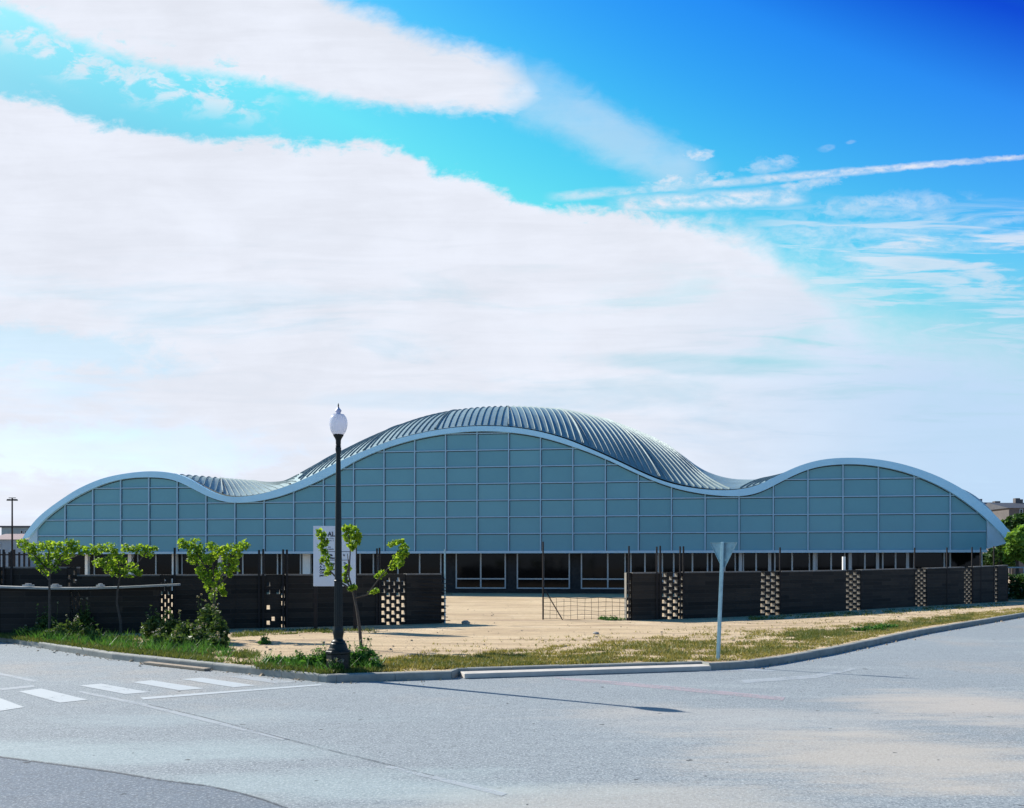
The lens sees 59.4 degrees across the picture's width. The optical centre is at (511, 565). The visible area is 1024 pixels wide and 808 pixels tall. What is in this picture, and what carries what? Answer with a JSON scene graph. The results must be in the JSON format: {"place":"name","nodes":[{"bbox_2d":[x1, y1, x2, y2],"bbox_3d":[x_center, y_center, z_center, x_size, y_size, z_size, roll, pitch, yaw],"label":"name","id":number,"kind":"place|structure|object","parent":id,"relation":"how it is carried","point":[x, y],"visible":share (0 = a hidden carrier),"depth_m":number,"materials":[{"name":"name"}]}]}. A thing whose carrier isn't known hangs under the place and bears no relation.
{"place":"outdoors","nodes":[
{"label":"outdoors","id":0,"kind":"place"},
{"bbox_2d":[6,498,17,550],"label":"street light","id":1,"kind":"object","parent":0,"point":[11,499],"visible":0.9,"depth_m":91.94,"materials":[{"name":"metal"}]},
{"bbox_2d":[0,526,29,534],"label":"house","id":2,"kind":"structure","parent":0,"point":[16,529],"depth_m":150.00,"materials":[{"name":"stone"}]},
{"bbox_2d":[0,534,54,566],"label":"house","id":3,"kind":"structure","parent":0,"point":[5,541],"depth_m":125.00,"materials":[{"name":"white tile"}]},
{"bbox_2d":[0,617,1023,807],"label":"road","id":4,"kind":"structure","parent":0,"point":[934,720],"depth_m":11.31,"materials":[{"name":"grey asphalt"}]},
{"bbox_2d":[0,698,22,710],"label":"crosswalk stripe","id":5,"kind":"object","parent":4,"relation":"on","point":[6,705],"visible":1,"depth_m":13.46,"materials":[{"name":"grey paint"}]},
{"bbox_2d":[0,685,34,690],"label":"stop line","id":6,"kind":"object","parent":4,"relation":"on","point":[19,687],"visible":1,"depth_m":15.45,"materials":[{"name":"grey paint"}]},
{"bbox_2d":[0,673,35,681],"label":"lane line","id":7,"kind":"object","parent":4,"relation":"on","point":[17,677],"visible":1,"depth_m":16.83,"materials":[{"name":"grey paint"}]},
{"bbox_2d":[19,689,86,702],"bbox_3d":[-7.471,2.095,14.538,1.904,0.001,0.418,0,0,43],"label":"crosswalk stripe","id":8,"kind":"object","parent":4,"relation":"on","point":[52,695],"visible":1,"depth_m":14.50,"materials":[{"name":"white paint"}]},
{"bbox_2d":[80,684,145,693],"bbox_3d":[-6.785,2.095,15.293,1.740,0.001,0.365,0,0,40],"label":"crosswalk stripe","id":9,"kind":"object","parent":4,"relation":"on","point":[112,688],"visible":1,"depth_m":15.32,"materials":[{"name":"grey paint"}]},
{"bbox_2d":[79,691,146,705],"bbox_3d":[-6.360,2.095,14.241,2.292,0.001,0.126,0,0,41],"label":"lane line","id":10,"kind":"object","parent":4,"relation":"on","point":[118,699],"visible":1,"depth_m":14.17,"materials":[{"name":"grey paint"}]},
{"bbox_2d":[0,757,284,807],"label":"road patch","id":11,"kind":"object","parent":4,"relation":"on","point":[28,784],"visible":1,"depth_m":8.34,"materials":[{"name":"grey asphalt"}]},
{"bbox_2d":[0,756,287,807],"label":"road patch seam","id":12,"kind":"object","parent":11,"relation":"on","point":[137,776],"visible":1,"depth_m":9.04,"materials":[{"name":"grey asphalt"}]},
{"bbox_2d":[134,680,203,689],"bbox_3d":[-6.052,2.095,15.734,1.775,0.001,0.399,0,0,39],"label":"crosswalk stripe","id":13,"kind":"object","parent":4,"relation":"on","point":[167,685],"visible":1,"depth_m":15.71,"materials":[{"name":"grey paint"}]},
{"bbox_2d":[143,661,210,670],"bbox_3d":[-6.924,2.069,18.523,2.123,0.050,0.160,0,0,36],"label":"loose board","id":14,"kind":"object","parent":4,"relation":"on","point":[178,666],"visible":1,"depth_m":18.39,"materials":[{"name":"brown wood"}]},
{"bbox_2d":[143,704,284,739],"bbox_3d":[-4.138,2.095,12.184,3.925,0.001,0.128,0,0,44],"label":"lane line","id":15,"kind":"object","parent":4,"relation":"on","point":[204,719],"visible":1,"depth_m":12.15,"materials":[{"name":"grey paint"}]},
{"bbox_2d":[184,678,255,686],"bbox_3d":[-5.296,2.095,16.144,1.820,0.001,0.389,0,0,40],"label":"crosswalk stripe","id":16,"kind":"object","parent":4,"relation":"on","point":[220,682],"visible":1,"depth_m":16.11,"materials":[{"name":"grey paint"}]},
{"bbox_2d":[140,684,320,698],"bbox_3d":[-4.587,2.095,14.988,2.994,0.001,0.259,0,0,-33],"label":"stop line","id":17,"kind":"object","parent":4,"relation":"on","point":[155,697],"visible":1,"depth_m":14.84,"materials":[{"name":"grey paint"}]},
{"bbox_2d":[227,675,290,683],"bbox_3d":[-4.658,2.095,16.563,1.688,0.001,0.337,0,0,39],"label":"crosswalk stripe","id":18,"kind":"object","parent":4,"relation":"on","point":[259,679],"visible":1,"depth_m":16.53,"materials":[{"name":"grey paint"}]},
{"bbox_2d":[149,704,433,775],"bbox_3d":[-3.132,2.091,11.276,6.654,0.001,0.079,0,0,44],"label":"road seam","id":19,"kind":"object","parent":4,"relation":"on","point":[271,734],"visible":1,"depth_m":11.19,"materials":[{"name":"grey asphalt"}]},
{"bbox_2d":[386,765,506,795],"bbox_3d":[-0.688,2.095,8.809,1.732,0.001,0.106,0,0,43],"label":"lane line","id":20,"kind":"object","parent":4,"relation":"on","point":[469,786],"visible":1,"depth_m":8.64,"materials":[{"name":"grey paint"}]},
{"bbox_2d":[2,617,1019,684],"bbox_3d":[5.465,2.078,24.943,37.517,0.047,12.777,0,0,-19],"label":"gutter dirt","id":21,"kind":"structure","parent":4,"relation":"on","point":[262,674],"depth_m":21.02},
{"bbox_2d":[0,612,1023,682],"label":"kerb","id":22,"kind":"structure","parent":4,"relation":"on","point":[420,675],"depth_m":18.30,"materials":[{"name":"concrete"}]},
{"bbox_2d":[460,664,710,678],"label":"concrete slab","id":23,"kind":"structure","parent":4,"relation":"on","point":[575,671],"depth_m":17.36,"materials":[{"name":"grey concrete"}]},
{"bbox_2d":[555,677,784,699],"bbox_3d":[2.558,2.095,15.525,4.524,0.001,0.450,0,0,38],"label":"kerb line","id":24,"kind":"object","parent":4,"relation":"on","point":[642,685],"visible":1,"depth_m":15.45,"materials":[{"name":"grey paint"}]},
{"bbox_2d":[699,668,777,671],"bbox_3d":[4.515,2.095,18.034,1.624,0.001,0.660,0,0,0],"label":"kerb line","id":25,"kind":"object","parent":4,"relation":"on","point":[746,669],"visible":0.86,"depth_m":18.13,"materials":[{"name":"grey paint"}]},
{"bbox_2d":[741,668,854,682],"bbox_3d":[5.636,2.095,17.073,3.651,0.001,0.586,0,0,-35],"label":"kerb line","id":26,"kind":"object","parent":4,"relation":"on","point":[781,679],"visible":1,"depth_m":16.68,"materials":[{"name":"grey paint"}]},
{"bbox_2d":[995,512,1023,574],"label":"broadleaf tree","id":27,"kind":"object","parent":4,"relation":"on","point":[1010,523],"visible":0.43,"depth_m":94.37,"materials":[{"name":"green plant"}]},
{"bbox_2d":[0,0,1023,534],"label":"sky","id":28,"kind":"structure","parent":0,"point":[752,239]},
{"bbox_2d":[22,406,1009,593],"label":"sports hall","id":29,"kind":"structure","parent":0,"point":[489,499],"depth_m":63.39,"materials":[{"name":"glass"}]},
{"bbox_2d":[56,554,84,580],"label":"window","id":30,"kind":"structure","parent":29,"relation":"in","point":[79,561],"depth_m":69.20,"materials":[{"name":"glass"}]},
{"bbox_2d":[94,554,127,574],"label":"window","id":31,"kind":"structure","parent":29,"relation":"in","point":[97,571],"depth_m":68.88,"materials":[{"name":"glass"}]},
{"bbox_2d":[137,554,171,580],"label":"window","id":32,"kind":"structure","parent":29,"relation":"in","point":[161,564],"depth_m":68.28,"materials":[{"name":"glass"}]},
{"bbox_2d":[181,554,217,573],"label":"window","id":33,"kind":"structure","parent":29,"relation":"in","point":[186,568],"depth_m":67.93,"materials":[{"name":"glass"}]},
{"bbox_2d":[226,554,278,573],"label":"window","id":34,"kind":"structure","parent":29,"relation":"in","point":[248,564],"depth_m":67.19,"materials":[{"name":"glass"}]},
{"bbox_2d":[281,554,302,573],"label":"window","id":35,"kind":"structure","parent":29,"relation":"in","point":[295,561],"depth_m":66.77,"materials":[{"name":"glass"}]},
{"bbox_2d":[357,554,373,573],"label":"window","id":36,"kind":"structure","parent":29,"relation":"in","point":[365,562],"depth_m":66.00,"materials":[{"name":"glass"}]},
{"bbox_2d":[378,553,441,580],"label":"window","id":37,"kind":"structure","parent":29,"relation":"in","point":[415,563],"depth_m":65.49,"materials":[{"name":"glass"}]},
{"bbox_2d":[456,553,505,588],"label":"window","id":38,"kind":"structure","parent":29,"relation":"in","point":[473,570],"depth_m":64.79,"materials":[{"name":"glass"}]},
{"bbox_2d":[517,553,569,588],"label":"window","id":39,"kind":"structure","parent":29,"relation":"in","point":[529,565],"depth_m":64.17,"materials":[{"name":"glass"}]},
{"bbox_2d":[581,553,625,588],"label":"window","id":40,"kind":"structure","parent":29,"relation":"in","point":[598,570],"depth_m":63.58,"materials":[{"name":"glass"}]},
{"bbox_2d":[630,553,658,571],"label":"window","id":41,"kind":"structure","parent":29,"relation":"in","point":[639,562],"depth_m":63.19,"materials":[{"name":"glass"}]},
{"bbox_2d":[662,553,707,581],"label":"window","id":42,"kind":"structure","parent":29,"relation":"in","point":[693,562],"depth_m":62.79,"materials":[{"name":"glass"}]},
{"bbox_2d":[711,553,735,570],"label":"window","id":43,"kind":"structure","parent":29,"relation":"in","point":[715,565],"depth_m":62.40,"materials":[{"name":"glass"}]},
{"bbox_2d":[742,553,770,570],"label":"window","id":44,"kind":"structure","parent":29,"relation":"in","point":[750,561],"depth_m":62.09,"materials":[{"name":"glass"}]},
{"bbox_2d":[774,553,809,570],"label":"window","id":45,"kind":"structure","parent":29,"relation":"in","point":[789,561],"depth_m":61.76,"materials":[{"name":"glass"}]},
{"bbox_2d":[816,553,844,569],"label":"window","id":46,"kind":"structure","parent":29,"relation":"in","point":[824,561],"depth_m":61.44,"materials":[{"name":"glass"}]},
{"bbox_2d":[851,553,878,569],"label":"window","id":47,"kind":"structure","parent":29,"relation":"in","point":[858,560],"depth_m":61.10,"materials":[{"name":"glass"}]},
{"bbox_2d":[882,553,908,568],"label":"window","id":48,"kind":"structure","parent":29,"relation":"in","point":[889,560],"depth_m":60.83,"materials":[{"name":"glass"}]},
{"bbox_2d":[913,553,944,567],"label":"window","id":49,"kind":"structure","parent":29,"relation":"in","point":[922,560],"depth_m":60.54,"materials":[{"name":"glass"}]},
{"bbox_2d":[949,552,982,566],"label":"window","id":50,"kind":"structure","parent":29,"relation":"in","point":[956,559],"depth_m":60.23,"materials":[{"name":"glass"}]},
{"bbox_2d":[103,577,1023,672],"bbox_3d":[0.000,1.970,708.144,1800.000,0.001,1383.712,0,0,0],"label":"ground","id":51,"kind":"structure","parent":0,"point":[523,611],"depth_m":28.63,"materials":[{"name":"beige sand"}]},
{"bbox_2d":[1,550,29,566],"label":"picket fence","id":52,"kind":"object","parent":51,"relation":"on","point":[14,557],"visible":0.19,"depth_m":39.97,"materials":[{"name":"wood"}]},
{"bbox_2d":[15,538,100,631],"bbox_3d":[-12.379,0.631,24.642,2.288,2.778,0.753,0,0,0],"label":"young tree","id":53,"kind":"object","parent":51,"relation":"on","point":[47,563],"visible":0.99,"depth_m":24.60,"materials":[{"name":"green plant"}]},
{"bbox_2d":[13,597,102,638],"bbox_3d":[-12.324,1.467,24.326,2.107,1.151,2.982,0,0,-29],"label":"shrub","id":54,"kind":"object","parent":51,"relation":"on","point":[75,626],"visible":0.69,"depth_m":24.55,"materials":[{"name":"green plant"}]},
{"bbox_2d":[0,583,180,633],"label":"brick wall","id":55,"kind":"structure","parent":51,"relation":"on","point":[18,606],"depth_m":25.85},
{"bbox_2d":[91,542,158,634],"bbox_3d":[-10.951,0.671,25.399,1.810,2.699,0.633,0,0,0],"label":"young tree","id":56,"kind":"object","parent":51,"relation":"on","point":[146,550],"visible":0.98,"depth_m":25.37,"materials":[{"name":"green plant"}]},
{"bbox_2d":[140,605,199,648],"bbox_3d":[-8.658,1.550,23.044,1.504,0.990,3.996,0,0,-26],"label":"shrub","id":57,"kind":"object","parent":51,"relation":"on","point":[156,626],"visible":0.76,"depth_m":23.26,"materials":[{"name":"green plant"}]},
{"bbox_2d":[9,627,388,671],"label":"tall grass","id":58,"kind":"structure","parent":51,"relation":"on","point":[165,645],"depth_m":20.83,"materials":[{"name":"green plant"}]},
{"bbox_2d":[188,587,229,649],"bbox_3d":[-7.495,1.298,22.178,1.055,1.487,2.832,0,0,-17],"label":"shrub","id":59,"kind":"object","parent":51,"relation":"on","point":[216,629],"visible":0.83,"depth_m":22.42,"materials":[{"name":"green plant"}]},
{"bbox_2d":[177,538,250,608],"bbox_3d":[-8.113,0.622,24.384,2.079,2.797,0.781,0,0,0],"label":"young tree","id":60,"kind":"object","parent":51,"relation":"on","point":[239,547],"visible":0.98,"depth_m":24.32,"materials":[{"name":"green plant"}]},
{"bbox_2d":[0,548,452,628],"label":"brick wall","id":61,"kind":"structure","parent":51,"relation":"on","point":[246,601],"depth_m":28.52,"materials":[{"name":"brick"}]},
{"bbox_2d":[257,629,271,644],"bbox_3d":[-6.248,1.810,22.571,0.348,0.424,0.480,0,0,-42],"label":"weed clump","id":62,"kind":"object","parent":51,"relation":"on","point":[263,640],"visible":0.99,"depth_m":22.50,"materials":[{"name":"green plant"}]},
{"bbox_2d":[263,641,326,667],"bbox_3d":[-4.105,1.723,17.538,1.888,0.593,0.541,0,0,36],"label":"weed clump","id":63,"kind":"object","parent":51,"relation":"on","point":[321,657],"visible":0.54,"depth_m":17.23,"materials":[{"name":"green plant"}]},
{"bbox_2d":[313,526,356,629],"bbox_3d":[-5.388,0.422,27.362,1.304,3.256,0.136,0,0,0],"label":"notice board","id":64,"kind":"object","parent":51,"relation":"on","point":[319,577],"visible":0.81,"depth_m":27.30,"materials":[{"name":"paint"}]},
{"bbox_2d":[326,657,343,669],"bbox_3d":[-3.241,1.836,16.482,0.347,0.331,0.248,0,0,0],"label":"weed clump","id":65,"kind":"object","parent":51,"relation":"on","point":[337,665],"visible":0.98,"depth_m":16.47,"materials":[{"name":"green plant"}]},
{"bbox_2d":[326,403,350,670],"bbox_3d":[-3.232,-0.518,16.720,0.436,5.016,0.436,0,0,0],"label":"street lamp","id":66,"kind":"object","parent":51,"relation":"on","point":[338,647],"visible":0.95,"depth_m":16.66,"materials":[{"name":"black metal"}]},
{"bbox_2d":[315,524,409,649],"bbox_3d":[-3.501,0.513,21.117,2.219,3.021,0.613,0,0,0],"label":"young tree","id":67,"kind":"object","parent":51,"relation":"on","point":[398,556],"visible":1,"depth_m":21.08,"materials":[{"name":"green plant"}]},
{"bbox_2d":[347,638,381,666],"bbox_3d":[-2.853,1.696,17.221,0.772,0.637,0.731,0,0,0],"label":"weed clump","id":68,"kind":"object","parent":51,"relation":"on","point":[360,654],"visible":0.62,"depth_m":17.21,"materials":[{"name":"green plant"}]},
{"bbox_2d":[0,602,1005,673],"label":"green grass","id":69,"kind":"structure","parent":51,"relation":"on","point":[169,653],"depth_m":20.81,"materials":[{"name":"green plant"}]},
{"bbox_2d":[599,616,625,620],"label":"weed clump","id":70,"kind":"object","parent":51,"relation":"on","point":[614,618],"visible":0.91,"depth_m":32.33,"materials":[{"name":"green plant"}]},
{"bbox_2d":[377,607,1023,671],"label":"dry grass","id":71,"kind":"structure","parent":51,"relation":"on","point":[756,654],"depth_m":20.84,"materials":[{"name":"plant"}]},
{"bbox_2d":[710,542,736,659],"bbox_3d":[4.391,0.779,18.747,0.608,2.542,0.140,0,0,38],"label":"yield sign","id":72,"kind":"object","parent":51,"relation":"on","point":[723,551],"visible":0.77,"depth_m":18.74,"materials":[{"name":"metal"}]},
{"bbox_2d":[624,546,1007,620],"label":"brick wall","id":73,"kind":"structure","parent":51,"relation":"on","point":[752,593],"depth_m":37.22,"materials":[{"name":"brick"}]},
{"bbox_2d":[542,542,625,619],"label":"wire gate","id":74,"kind":"structure","parent":73,"relation":"attached to","point":[556,606],"depth_m":32.72,"materials":[{"name":"metal"}]},
{"bbox_2d":[842,557,845,569],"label":"stub post","id":75,"kind":"object","parent":51,"relation":"on","point":[843,563],"visible":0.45,"depth_m":41.07,"materials":[{"name":"white metal"}]},
{"bbox_2d":[850,623,900,630],"bbox_3d":[11.239,1.894,27.588,2.190,0.285,0.813,0,0,-41],"label":"weed clump","id":76,"kind":"object","parent":51,"relation":"on","point":[882,626],"visible":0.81,"depth_m":27.19,"materials":[{"name":"green plant"}]},
{"bbox_2d":[980,499,999,503],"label":"house","id":77,"kind":"structure","parent":51,"relation":"on","point":[991,502],"depth_m":170.68,"materials":[{"name":"stone"}]},
{"bbox_2d":[1008,573,1023,598],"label":"hedge","id":78,"kind":"object","parent":51,"relation":"on","point":[1016,587],"visible":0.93,"depth_m":52.97,"materials":[{"name":"green plant"}]},
{"bbox_2d":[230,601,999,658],"bbox_3d":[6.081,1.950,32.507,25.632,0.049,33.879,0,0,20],"label":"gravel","id":79,"kind":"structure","parent":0,"point":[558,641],"depth_m":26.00,"materials":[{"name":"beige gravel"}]},
{"bbox_2d":[983,548,1014,566],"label":"broadleaf tree","id":80,"kind":"object","parent":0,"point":[988,558],"visible":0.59,"depth_m":89.72,"materials":[{"name":"green plant"}]},
{"bbox_2d":[983,498,1023,575],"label":"house","id":81,"kind":"structure","parent":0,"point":[1001,511],"depth_m":152.03,"materials":[{"name":"stone"}]},
{"bbox_2d":[1001,524,1023,575],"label":"broadleaf tree","id":82,"kind":"object","parent":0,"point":[1013,549],"visible":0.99,"depth_m":54.30,"materials":[{"name":"green plant"}]}
]}

